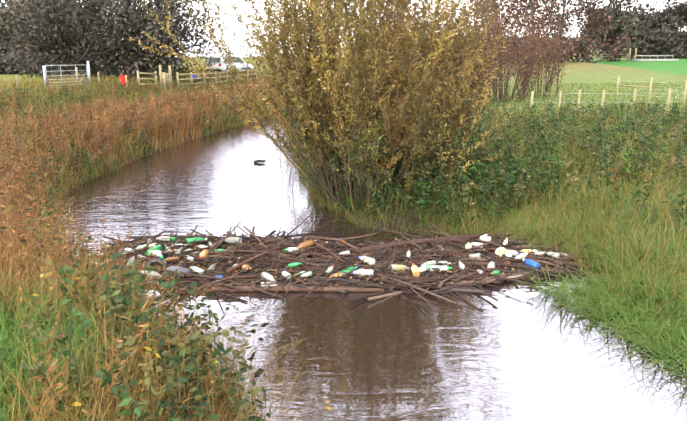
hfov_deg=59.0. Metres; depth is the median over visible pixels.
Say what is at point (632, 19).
tree
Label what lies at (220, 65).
parked cars
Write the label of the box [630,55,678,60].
bridge
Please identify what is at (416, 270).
raft litter
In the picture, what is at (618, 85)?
field fence posts
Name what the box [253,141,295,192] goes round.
water stalks
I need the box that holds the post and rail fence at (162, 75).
[137,65,257,91]
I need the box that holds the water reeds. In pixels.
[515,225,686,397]
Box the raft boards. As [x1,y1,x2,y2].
[261,240,568,285]
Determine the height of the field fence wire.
0.973 m
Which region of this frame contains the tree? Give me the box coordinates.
[0,0,686,82]
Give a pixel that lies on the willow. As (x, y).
(383, 112)
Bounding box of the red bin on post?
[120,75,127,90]
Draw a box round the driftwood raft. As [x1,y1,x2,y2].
[75,210,587,308]
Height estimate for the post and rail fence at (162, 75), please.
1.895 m
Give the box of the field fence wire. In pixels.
[533,81,683,105]
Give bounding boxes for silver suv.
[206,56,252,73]
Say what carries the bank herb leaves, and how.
on the ground at (626, 71)
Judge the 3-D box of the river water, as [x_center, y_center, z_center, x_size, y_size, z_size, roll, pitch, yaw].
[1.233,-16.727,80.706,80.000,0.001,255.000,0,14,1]
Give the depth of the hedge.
43.05 m
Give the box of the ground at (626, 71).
[0,37,686,420]
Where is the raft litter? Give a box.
[91,234,571,297]
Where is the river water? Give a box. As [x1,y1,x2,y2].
[53,77,686,420]
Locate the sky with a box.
[0,0,686,56]
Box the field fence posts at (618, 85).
[530,76,686,117]
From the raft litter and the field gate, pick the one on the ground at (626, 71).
the field gate
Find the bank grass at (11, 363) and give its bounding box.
[0,65,686,420]
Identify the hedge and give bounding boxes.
[0,21,686,81]
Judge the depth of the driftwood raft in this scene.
10.57 m
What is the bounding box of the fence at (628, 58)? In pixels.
[571,48,636,61]
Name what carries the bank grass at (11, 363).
on the ground at (626, 71)
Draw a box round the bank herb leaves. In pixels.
[0,68,686,420]
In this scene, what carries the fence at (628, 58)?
on the ground at (626, 71)
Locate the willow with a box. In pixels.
[129,0,574,206]
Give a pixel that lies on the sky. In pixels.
(231, 21)
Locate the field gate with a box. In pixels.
[42,61,91,89]
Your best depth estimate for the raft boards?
10.00 m

